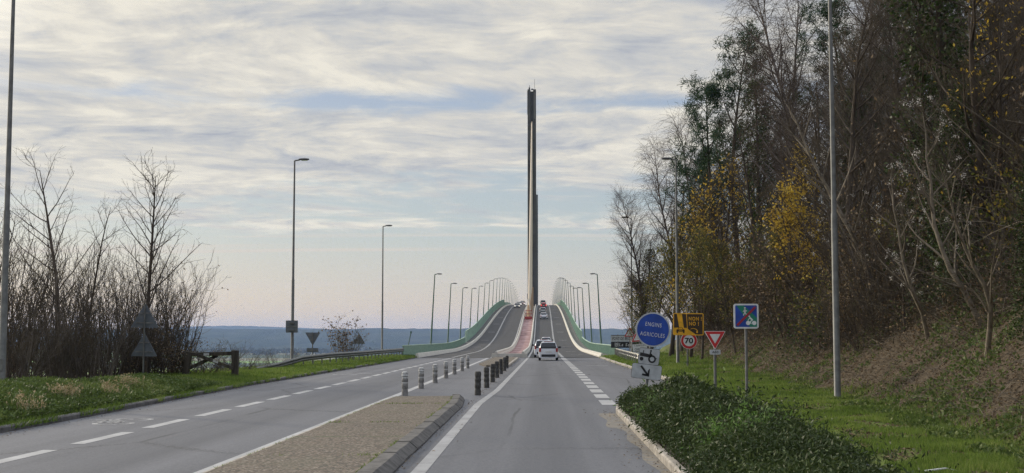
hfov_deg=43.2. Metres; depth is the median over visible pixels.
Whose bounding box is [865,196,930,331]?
seedy tree
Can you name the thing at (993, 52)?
bare tree
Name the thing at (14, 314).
bush
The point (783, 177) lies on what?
bare tree
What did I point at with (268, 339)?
hills
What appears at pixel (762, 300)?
bush
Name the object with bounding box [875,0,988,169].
bare tree
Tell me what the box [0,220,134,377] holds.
bush
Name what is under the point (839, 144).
bare tree
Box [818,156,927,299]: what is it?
bush
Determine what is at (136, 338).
bush
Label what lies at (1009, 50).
bare tree
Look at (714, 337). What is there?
give way sign
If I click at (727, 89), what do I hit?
pine tree
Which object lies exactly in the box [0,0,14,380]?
street lamp
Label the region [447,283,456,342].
street lamp
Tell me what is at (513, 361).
kerb
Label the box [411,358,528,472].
edge line
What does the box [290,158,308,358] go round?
street lamp
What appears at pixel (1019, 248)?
ivy clad tree
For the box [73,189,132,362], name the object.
bare tree
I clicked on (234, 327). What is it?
hills
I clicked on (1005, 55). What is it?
withered leaves
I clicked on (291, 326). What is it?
road sign
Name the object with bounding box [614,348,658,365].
guardrail
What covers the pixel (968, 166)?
bush
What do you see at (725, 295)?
bush
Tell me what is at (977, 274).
leaning tree
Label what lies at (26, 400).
dry grass
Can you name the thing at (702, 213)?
yellow leaved tree
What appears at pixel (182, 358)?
bush
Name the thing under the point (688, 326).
warning sign
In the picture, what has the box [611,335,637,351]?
bridge name sign
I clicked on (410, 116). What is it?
sky
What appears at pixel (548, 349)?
car
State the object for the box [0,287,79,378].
bush
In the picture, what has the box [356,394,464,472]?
kerb
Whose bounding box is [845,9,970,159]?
bare tree
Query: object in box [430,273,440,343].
street lamp
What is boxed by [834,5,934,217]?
bare tree
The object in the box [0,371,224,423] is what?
ground cover plants
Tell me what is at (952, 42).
bare tree
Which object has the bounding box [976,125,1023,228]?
bush
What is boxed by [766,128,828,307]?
yellow leaved tree
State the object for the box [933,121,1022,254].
bush
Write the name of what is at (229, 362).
bush
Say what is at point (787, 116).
bare tree
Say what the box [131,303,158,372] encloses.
road sign
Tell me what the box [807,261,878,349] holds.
bush
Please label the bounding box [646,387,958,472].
evergreen shrub
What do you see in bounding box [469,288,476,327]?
street lamp
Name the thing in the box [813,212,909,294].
bush
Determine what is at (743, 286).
bush
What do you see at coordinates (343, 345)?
bush
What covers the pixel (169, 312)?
bush
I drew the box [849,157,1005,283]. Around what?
bush
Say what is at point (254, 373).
grass
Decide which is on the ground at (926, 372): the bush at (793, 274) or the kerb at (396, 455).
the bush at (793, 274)
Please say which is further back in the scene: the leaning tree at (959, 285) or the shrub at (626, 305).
the shrub at (626, 305)
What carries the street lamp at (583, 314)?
on the cable stayed bridge
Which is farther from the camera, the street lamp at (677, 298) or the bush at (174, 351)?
the street lamp at (677, 298)
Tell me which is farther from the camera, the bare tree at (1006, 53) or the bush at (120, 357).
the bare tree at (1006, 53)
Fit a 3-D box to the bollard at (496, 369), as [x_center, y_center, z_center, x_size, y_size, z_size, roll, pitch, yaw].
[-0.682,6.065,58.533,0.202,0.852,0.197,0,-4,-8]
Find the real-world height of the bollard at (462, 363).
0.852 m
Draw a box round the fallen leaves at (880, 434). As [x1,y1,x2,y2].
[666,273,1023,472]
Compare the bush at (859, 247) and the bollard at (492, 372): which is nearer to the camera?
the bush at (859, 247)
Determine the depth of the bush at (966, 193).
38.13 m
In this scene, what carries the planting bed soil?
on the ground at (926, 372)
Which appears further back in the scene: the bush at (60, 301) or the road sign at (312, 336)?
the road sign at (312, 336)
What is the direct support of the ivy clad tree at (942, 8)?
on the ground at (926, 372)
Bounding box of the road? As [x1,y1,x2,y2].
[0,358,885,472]
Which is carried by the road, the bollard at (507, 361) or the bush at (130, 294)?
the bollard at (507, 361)
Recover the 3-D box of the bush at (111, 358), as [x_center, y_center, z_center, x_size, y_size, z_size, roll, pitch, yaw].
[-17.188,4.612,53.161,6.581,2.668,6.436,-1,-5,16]
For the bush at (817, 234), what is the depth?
54.95 m
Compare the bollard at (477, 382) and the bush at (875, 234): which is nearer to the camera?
the bollard at (477, 382)
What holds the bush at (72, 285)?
on the ground at (926, 372)
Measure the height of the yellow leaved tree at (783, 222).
7.549 m
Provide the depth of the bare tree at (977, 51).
64.96 m
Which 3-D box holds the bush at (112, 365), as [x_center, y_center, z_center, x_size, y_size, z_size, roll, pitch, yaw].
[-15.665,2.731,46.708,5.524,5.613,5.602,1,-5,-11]
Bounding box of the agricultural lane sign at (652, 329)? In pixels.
[631,312,669,384]
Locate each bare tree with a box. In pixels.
[0,145,105,372]
[0,206,35,320]
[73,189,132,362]
[112,147,208,372]
[605,179,671,347]
[635,159,695,354]
[689,154,747,270]
[704,105,786,279]
[712,105,785,262]
[733,29,846,233]
[736,131,778,233]
[739,130,816,228]
[740,111,816,236]
[758,0,927,266]
[765,52,872,251]
[765,67,814,204]
[772,12,905,227]
[772,89,863,228]
[793,48,894,217]
[799,37,913,201]
[810,74,877,198]
[823,0,928,198]
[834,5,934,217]
[838,0,904,212]
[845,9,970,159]
[846,0,935,191]
[859,0,998,173]
[861,0,1016,285]
[868,0,1023,265]
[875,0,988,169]
[897,1,966,142]
[924,0,1022,154]
[932,0,1023,139]
[944,1,1022,136]
[947,10,1015,143]
[948,0,998,134]
[948,0,1023,125]
[951,0,1023,141]
[966,0,1023,106]
[982,0,1023,130]
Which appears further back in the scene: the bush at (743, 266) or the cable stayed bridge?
the cable stayed bridge
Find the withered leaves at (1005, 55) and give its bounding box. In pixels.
[674,2,1023,369]
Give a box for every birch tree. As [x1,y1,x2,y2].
[632,127,694,351]
[648,104,726,339]
[711,0,845,220]
[736,0,835,206]
[807,0,923,231]
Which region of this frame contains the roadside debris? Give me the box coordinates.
[924,468,953,470]
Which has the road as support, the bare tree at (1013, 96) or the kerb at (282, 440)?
the kerb at (282, 440)
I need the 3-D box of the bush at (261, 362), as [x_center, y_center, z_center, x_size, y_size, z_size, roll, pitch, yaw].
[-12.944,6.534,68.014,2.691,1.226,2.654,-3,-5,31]
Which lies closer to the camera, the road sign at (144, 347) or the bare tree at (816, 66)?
the road sign at (144, 347)
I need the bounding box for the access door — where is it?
[0,359,2,371]
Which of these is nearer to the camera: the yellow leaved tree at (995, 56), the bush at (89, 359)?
the yellow leaved tree at (995, 56)
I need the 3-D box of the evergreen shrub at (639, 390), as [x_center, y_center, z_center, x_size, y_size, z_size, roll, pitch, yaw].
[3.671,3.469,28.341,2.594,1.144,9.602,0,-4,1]
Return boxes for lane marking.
[0,358,450,462]
[563,360,615,404]
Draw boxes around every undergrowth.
[668,110,1023,439]
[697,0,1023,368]
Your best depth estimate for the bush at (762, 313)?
60.25 m
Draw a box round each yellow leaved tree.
[665,178,725,357]
[684,145,768,330]
[751,177,830,341]
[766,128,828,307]
[931,0,1023,249]
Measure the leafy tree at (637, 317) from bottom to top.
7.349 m
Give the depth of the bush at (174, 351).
55.01 m
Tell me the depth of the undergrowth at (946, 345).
33.83 m
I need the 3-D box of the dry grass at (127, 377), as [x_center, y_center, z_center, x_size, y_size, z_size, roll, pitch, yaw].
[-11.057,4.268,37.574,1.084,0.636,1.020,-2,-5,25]
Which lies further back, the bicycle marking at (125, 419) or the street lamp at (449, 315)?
the street lamp at (449, 315)
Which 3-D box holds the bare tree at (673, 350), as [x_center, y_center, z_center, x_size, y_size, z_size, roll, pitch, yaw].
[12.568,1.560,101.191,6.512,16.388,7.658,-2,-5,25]
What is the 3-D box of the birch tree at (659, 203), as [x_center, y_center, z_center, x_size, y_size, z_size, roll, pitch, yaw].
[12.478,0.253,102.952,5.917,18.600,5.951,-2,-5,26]
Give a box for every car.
[532,340,550,356]
[536,341,560,359]
[539,312,547,318]
[539,337,552,340]
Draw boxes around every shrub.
[609,273,665,331]
[615,371,733,422]
[619,361,826,445]
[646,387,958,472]
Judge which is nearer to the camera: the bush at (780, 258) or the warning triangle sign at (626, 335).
the bush at (780, 258)
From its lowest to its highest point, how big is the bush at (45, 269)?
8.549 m
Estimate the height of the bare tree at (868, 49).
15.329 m
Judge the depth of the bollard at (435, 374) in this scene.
51.72 m
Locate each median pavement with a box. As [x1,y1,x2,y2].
[205,396,450,472]
[479,357,516,366]
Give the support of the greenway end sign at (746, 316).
on the ground at (926, 372)
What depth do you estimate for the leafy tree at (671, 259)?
95.15 m
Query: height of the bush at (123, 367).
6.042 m
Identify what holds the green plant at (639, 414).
on the planting bed soil
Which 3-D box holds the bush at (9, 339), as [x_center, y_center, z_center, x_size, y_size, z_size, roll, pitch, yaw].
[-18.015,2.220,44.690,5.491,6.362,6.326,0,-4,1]
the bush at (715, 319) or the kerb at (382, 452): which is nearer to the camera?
the kerb at (382, 452)
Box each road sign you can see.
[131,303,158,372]
[286,320,297,332]
[306,332,319,354]
[354,334,364,356]
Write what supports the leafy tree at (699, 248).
on the ground at (926, 372)
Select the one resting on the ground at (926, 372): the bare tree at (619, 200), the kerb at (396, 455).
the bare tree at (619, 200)
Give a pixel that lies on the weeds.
(951, 432)
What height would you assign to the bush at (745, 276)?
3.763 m
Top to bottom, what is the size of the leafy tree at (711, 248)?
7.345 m
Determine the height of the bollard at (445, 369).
0.852 m
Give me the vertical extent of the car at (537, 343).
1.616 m
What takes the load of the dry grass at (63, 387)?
on the ground at (926, 372)
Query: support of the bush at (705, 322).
on the ground at (926, 372)
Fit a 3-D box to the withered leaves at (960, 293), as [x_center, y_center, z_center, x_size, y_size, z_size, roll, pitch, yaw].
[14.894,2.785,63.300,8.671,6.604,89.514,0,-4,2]
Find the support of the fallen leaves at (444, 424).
on the road
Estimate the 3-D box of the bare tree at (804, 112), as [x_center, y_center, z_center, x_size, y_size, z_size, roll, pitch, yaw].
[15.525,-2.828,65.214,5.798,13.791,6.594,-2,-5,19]
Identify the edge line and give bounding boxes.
[194,358,487,472]
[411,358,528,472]
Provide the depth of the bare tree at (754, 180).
87.64 m
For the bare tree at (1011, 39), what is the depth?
58.50 m
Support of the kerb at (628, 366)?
on the ground at (926, 372)
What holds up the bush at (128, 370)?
on the ground at (926, 372)
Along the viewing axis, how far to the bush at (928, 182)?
42.42 m
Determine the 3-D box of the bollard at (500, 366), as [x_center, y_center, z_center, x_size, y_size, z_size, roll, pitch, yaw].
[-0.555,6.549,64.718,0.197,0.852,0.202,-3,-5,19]
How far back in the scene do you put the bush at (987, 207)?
34.50 m
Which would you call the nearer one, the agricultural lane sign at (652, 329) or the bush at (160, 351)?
the agricultural lane sign at (652, 329)
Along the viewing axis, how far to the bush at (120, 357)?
53.83 m
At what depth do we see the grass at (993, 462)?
25.55 m
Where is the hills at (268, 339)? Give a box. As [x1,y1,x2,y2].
[13,328,675,350]
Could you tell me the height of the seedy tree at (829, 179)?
7.990 m
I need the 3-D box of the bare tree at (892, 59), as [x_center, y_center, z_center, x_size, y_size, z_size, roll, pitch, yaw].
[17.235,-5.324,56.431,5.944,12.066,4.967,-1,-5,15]
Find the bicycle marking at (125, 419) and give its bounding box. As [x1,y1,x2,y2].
[92,418,152,424]
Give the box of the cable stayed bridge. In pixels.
[402,79,615,357]
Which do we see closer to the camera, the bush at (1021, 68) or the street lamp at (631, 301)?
the bush at (1021, 68)
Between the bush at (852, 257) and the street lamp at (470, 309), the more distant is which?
the street lamp at (470, 309)
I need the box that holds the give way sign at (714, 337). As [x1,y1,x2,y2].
[705,331,724,389]
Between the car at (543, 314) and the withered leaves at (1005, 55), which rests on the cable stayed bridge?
the car at (543, 314)
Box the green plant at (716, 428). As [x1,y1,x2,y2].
[679,391,774,455]
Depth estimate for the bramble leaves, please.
39.39 m
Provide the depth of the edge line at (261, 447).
24.91 m
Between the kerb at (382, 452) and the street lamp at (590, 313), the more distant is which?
the street lamp at (590, 313)
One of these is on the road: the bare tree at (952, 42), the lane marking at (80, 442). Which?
the lane marking at (80, 442)
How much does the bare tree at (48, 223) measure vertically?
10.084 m
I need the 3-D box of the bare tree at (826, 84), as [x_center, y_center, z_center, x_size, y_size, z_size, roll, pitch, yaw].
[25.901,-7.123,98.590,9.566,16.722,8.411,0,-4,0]
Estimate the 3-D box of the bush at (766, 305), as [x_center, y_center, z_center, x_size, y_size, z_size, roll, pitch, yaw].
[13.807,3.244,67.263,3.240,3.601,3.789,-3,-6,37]
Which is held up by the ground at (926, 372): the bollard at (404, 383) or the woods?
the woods
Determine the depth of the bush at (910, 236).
40.80 m
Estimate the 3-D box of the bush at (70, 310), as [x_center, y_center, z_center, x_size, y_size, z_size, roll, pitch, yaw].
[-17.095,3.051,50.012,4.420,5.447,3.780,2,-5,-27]
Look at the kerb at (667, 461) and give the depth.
20.21 m
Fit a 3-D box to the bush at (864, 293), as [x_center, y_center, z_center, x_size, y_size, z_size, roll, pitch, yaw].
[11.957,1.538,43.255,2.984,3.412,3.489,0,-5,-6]
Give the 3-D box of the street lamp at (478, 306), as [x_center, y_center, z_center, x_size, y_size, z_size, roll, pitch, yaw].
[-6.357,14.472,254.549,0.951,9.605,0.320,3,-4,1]
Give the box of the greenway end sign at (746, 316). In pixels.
[733,304,758,396]
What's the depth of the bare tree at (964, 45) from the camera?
76.84 m
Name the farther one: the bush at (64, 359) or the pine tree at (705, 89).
the pine tree at (705, 89)
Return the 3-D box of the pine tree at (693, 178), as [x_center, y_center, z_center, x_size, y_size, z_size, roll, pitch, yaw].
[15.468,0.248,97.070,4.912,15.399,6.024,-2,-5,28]
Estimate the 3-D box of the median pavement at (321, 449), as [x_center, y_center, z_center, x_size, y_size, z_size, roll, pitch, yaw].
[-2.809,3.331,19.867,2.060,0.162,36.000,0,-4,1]
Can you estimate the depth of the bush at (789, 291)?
60.97 m
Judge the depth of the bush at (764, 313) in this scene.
65.31 m
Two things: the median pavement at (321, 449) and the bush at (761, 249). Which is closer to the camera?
the median pavement at (321, 449)
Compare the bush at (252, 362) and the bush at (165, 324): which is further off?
the bush at (252, 362)
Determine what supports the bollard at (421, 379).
on the road
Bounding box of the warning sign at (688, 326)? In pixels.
[673,308,703,365]
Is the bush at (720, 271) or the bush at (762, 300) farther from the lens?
the bush at (720, 271)
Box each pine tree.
[659,70,753,325]
[669,17,783,264]
[678,144,742,336]
[790,0,868,212]
[851,0,953,208]
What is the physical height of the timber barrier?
1.360 m
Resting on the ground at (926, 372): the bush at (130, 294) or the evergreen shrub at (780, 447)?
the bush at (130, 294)
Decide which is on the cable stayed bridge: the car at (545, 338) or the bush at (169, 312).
the car at (545, 338)
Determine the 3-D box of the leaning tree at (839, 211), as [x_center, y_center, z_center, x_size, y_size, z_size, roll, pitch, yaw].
[11.299,-1.409,46.873,3.878,9.288,3.328,-2,-5,19]
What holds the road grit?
on the road
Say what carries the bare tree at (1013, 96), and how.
on the ground at (926, 372)
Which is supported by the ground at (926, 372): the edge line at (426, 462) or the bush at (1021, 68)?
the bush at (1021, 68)
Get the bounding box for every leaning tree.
[768,75,878,309]
[858,158,929,339]
[874,90,982,325]
[913,140,1010,356]
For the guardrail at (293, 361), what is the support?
on the ground at (926, 372)
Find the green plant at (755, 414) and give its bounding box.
[683,366,794,432]
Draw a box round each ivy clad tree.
[625,232,669,351]
[717,41,790,279]
[809,57,878,239]
[871,0,1013,275]
[920,54,1002,305]
[987,108,1023,344]
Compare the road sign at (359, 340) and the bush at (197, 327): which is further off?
the road sign at (359, 340)
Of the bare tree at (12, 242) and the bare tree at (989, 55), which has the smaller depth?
the bare tree at (12, 242)
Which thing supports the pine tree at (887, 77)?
on the ground at (926, 372)
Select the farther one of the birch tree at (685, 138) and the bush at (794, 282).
the birch tree at (685, 138)
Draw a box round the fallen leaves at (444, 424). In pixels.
[2,361,667,471]
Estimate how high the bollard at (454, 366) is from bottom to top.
0.852 m
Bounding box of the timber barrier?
[182,350,238,375]
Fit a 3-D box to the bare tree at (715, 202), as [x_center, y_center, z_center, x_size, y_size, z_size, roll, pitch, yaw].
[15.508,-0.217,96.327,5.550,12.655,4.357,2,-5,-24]
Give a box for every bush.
[0,192,61,372]
[0,209,91,375]
[0,219,95,377]
[0,219,112,379]
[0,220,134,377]
[0,223,140,375]
[0,236,152,378]
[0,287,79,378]
[1,236,118,373]
[7,298,78,377]
[7,332,51,376]
[11,335,141,376]
[17,293,94,378]
[17,318,124,375]
[19,328,180,376]
[20,244,126,377]
[38,245,191,373]
[40,298,130,378]
[46,256,176,377]
[54,235,165,376]
[69,261,210,373]
[72,317,172,375]
[73,245,217,372]
[75,259,214,374]
[80,322,207,373]
[111,327,209,373]
[114,248,214,373]
[128,328,241,373]
[141,234,229,369]
[172,347,228,372]
[178,334,254,370]
[205,347,269,369]
[241,349,291,367]
[247,346,303,363]
[321,310,370,358]
[664,271,751,337]
[679,240,763,305]
[684,291,723,338]
[686,258,759,318]
[692,210,825,300]
[699,260,754,333]
[710,238,827,334]
[713,203,856,293]
[715,233,763,306]
[720,246,774,302]
[725,225,840,337]
[736,289,785,327]
[738,210,854,318]
[745,224,844,330]
[748,278,781,332]
[762,252,853,310]
[763,182,899,298]
[769,252,820,315]
[774,259,905,350]
[784,216,916,307]
[787,249,921,350]
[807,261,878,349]
[812,178,943,322]
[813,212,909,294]
[816,232,901,333]
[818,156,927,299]
[840,189,923,285]
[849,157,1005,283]
[860,120,1023,262]
[880,123,1023,251]
[896,114,1022,270]
[904,114,1021,251]
[921,133,1023,285]
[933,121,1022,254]
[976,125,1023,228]
[1008,66,1023,106]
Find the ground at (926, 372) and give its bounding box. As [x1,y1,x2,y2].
[12,251,1023,472]
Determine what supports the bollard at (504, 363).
on the road
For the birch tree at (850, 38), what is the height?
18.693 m
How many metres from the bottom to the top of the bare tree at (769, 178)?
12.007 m
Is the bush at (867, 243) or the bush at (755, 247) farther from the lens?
the bush at (755, 247)
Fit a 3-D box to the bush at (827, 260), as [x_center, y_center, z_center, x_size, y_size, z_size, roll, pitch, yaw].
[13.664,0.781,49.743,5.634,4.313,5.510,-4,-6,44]
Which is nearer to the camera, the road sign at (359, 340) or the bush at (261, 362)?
the bush at (261, 362)
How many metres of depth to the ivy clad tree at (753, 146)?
80.88 m
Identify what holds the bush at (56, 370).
on the ground at (926, 372)
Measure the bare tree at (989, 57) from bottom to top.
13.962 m
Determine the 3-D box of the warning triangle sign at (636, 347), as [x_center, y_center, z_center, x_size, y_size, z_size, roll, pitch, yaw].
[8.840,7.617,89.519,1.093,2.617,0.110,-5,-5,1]
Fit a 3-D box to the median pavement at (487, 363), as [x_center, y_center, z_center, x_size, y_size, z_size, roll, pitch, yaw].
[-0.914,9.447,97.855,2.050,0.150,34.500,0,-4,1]
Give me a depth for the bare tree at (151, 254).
52.56 m
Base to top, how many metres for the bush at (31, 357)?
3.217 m
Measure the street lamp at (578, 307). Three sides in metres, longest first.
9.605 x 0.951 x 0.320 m
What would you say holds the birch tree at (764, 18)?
on the ground at (926, 372)
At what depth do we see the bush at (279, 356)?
76.06 m
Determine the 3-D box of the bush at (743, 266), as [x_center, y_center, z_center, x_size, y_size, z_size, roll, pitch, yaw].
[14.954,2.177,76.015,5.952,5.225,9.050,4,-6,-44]
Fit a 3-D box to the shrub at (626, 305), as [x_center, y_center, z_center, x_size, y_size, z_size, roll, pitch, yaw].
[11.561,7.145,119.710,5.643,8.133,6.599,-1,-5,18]
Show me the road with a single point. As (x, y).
(531, 416)
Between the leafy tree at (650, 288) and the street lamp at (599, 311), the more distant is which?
the street lamp at (599, 311)
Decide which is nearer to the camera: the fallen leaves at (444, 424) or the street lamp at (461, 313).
the fallen leaves at (444, 424)
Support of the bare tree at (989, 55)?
on the ground at (926, 372)
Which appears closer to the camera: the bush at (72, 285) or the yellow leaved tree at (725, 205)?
the bush at (72, 285)
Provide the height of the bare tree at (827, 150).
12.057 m
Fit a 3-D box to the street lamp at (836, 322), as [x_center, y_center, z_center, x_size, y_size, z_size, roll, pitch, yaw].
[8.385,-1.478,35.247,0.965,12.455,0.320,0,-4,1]
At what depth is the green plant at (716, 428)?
16.69 m
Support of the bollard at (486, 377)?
on the road
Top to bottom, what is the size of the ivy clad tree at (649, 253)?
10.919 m
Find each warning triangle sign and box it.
[624,327,633,351]
[632,333,646,353]
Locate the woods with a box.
[180,347,660,368]
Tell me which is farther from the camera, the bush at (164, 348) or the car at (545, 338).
the car at (545, 338)
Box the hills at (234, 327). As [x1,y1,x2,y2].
[161,326,317,329]
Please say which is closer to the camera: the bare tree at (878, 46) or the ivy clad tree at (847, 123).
the ivy clad tree at (847, 123)
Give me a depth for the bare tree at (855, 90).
55.78 m
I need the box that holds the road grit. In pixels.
[599,413,671,472]
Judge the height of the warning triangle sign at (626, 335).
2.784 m
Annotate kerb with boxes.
[0,357,416,432]
[202,397,391,472]
[213,395,453,472]
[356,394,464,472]
[508,357,518,366]
[600,357,727,394]
[616,404,687,472]
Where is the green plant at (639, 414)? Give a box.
[613,378,667,423]
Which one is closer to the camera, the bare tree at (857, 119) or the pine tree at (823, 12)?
the bare tree at (857, 119)
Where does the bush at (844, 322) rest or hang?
on the ground at (926, 372)
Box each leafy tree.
[617,272,657,347]
[631,254,680,348]
[641,203,718,355]
[669,222,721,358]
[688,227,749,352]
[747,226,796,340]
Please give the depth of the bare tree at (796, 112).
101.01 m
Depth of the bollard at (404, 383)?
40.37 m
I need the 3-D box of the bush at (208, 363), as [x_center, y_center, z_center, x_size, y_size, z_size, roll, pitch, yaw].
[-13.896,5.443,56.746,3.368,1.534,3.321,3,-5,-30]
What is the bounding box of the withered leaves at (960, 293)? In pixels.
[695,217,1023,362]
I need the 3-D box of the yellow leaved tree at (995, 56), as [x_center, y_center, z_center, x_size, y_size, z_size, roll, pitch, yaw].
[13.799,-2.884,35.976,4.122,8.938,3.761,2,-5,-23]
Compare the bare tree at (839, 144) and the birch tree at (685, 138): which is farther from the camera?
the birch tree at (685, 138)
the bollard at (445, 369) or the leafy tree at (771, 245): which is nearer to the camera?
the bollard at (445, 369)
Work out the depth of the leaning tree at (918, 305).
35.41 m
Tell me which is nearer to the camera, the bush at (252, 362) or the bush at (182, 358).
the bush at (182, 358)
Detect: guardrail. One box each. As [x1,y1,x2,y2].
[256,348,403,368]
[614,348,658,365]
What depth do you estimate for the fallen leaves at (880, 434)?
32.00 m
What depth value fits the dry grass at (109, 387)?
34.35 m
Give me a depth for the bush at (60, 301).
50.50 m
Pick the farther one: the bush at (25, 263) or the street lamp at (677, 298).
the street lamp at (677, 298)
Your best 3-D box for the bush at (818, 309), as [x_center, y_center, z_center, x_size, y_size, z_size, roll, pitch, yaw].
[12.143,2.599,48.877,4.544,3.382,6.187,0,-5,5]
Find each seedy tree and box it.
[790,127,877,302]
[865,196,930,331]
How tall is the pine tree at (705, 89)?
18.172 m
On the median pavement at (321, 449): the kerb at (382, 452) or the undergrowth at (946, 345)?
the kerb at (382, 452)
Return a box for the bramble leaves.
[697,101,1022,360]
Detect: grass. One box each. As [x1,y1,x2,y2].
[0,354,414,425]
[0,389,50,413]
[46,381,82,396]
[93,379,128,394]
[112,373,153,385]
[599,349,1023,472]
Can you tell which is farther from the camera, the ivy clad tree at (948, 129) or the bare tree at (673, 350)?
the bare tree at (673, 350)
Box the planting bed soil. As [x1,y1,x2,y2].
[625,412,691,470]
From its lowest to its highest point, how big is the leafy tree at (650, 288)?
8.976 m
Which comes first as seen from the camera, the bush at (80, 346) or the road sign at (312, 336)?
the bush at (80, 346)
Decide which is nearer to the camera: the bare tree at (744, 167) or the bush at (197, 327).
the bush at (197, 327)
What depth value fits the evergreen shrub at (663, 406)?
20.62 m
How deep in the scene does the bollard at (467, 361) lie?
76.66 m
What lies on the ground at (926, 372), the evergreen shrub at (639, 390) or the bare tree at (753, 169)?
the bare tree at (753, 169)
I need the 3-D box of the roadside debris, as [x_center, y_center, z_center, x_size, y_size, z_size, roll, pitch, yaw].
[5.434,2.950,16.368,0.444,0.055,0.107,0,-4,-1]
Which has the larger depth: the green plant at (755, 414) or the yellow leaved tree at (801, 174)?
the yellow leaved tree at (801, 174)
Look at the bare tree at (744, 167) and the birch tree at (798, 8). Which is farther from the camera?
the birch tree at (798, 8)
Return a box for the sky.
[0,0,1023,329]
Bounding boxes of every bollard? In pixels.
[402,371,407,395]
[418,367,423,388]
[433,364,437,382]
[444,361,447,377]
[452,359,456,374]
[460,357,463,370]
[466,356,468,367]
[475,371,480,394]
[484,367,488,387]
[490,364,494,381]
[495,361,498,377]
[499,359,502,373]
[503,357,505,370]
[505,356,508,367]
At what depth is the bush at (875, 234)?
48.66 m
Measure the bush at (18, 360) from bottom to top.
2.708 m
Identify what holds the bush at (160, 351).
on the ground at (926, 372)
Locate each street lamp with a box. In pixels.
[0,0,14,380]
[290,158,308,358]
[381,225,391,354]
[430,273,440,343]
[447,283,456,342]
[459,287,467,338]
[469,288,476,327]
[477,286,482,327]
[573,288,579,327]
[577,287,585,338]
[582,283,592,342]
[590,273,601,343]
[621,217,632,351]
[661,157,678,362]
[828,0,840,396]
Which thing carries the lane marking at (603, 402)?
on the road
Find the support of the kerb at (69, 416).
on the road
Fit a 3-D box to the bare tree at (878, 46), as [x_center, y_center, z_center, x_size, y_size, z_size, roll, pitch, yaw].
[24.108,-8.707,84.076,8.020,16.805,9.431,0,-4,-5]
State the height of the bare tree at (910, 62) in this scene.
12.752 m
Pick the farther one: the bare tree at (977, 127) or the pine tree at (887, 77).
the pine tree at (887, 77)
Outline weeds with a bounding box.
[697,255,1023,463]
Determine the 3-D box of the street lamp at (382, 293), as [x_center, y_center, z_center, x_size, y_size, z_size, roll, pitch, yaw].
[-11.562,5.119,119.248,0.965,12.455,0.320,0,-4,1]
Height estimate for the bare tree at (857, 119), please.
13.453 m
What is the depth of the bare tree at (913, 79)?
49.18 m

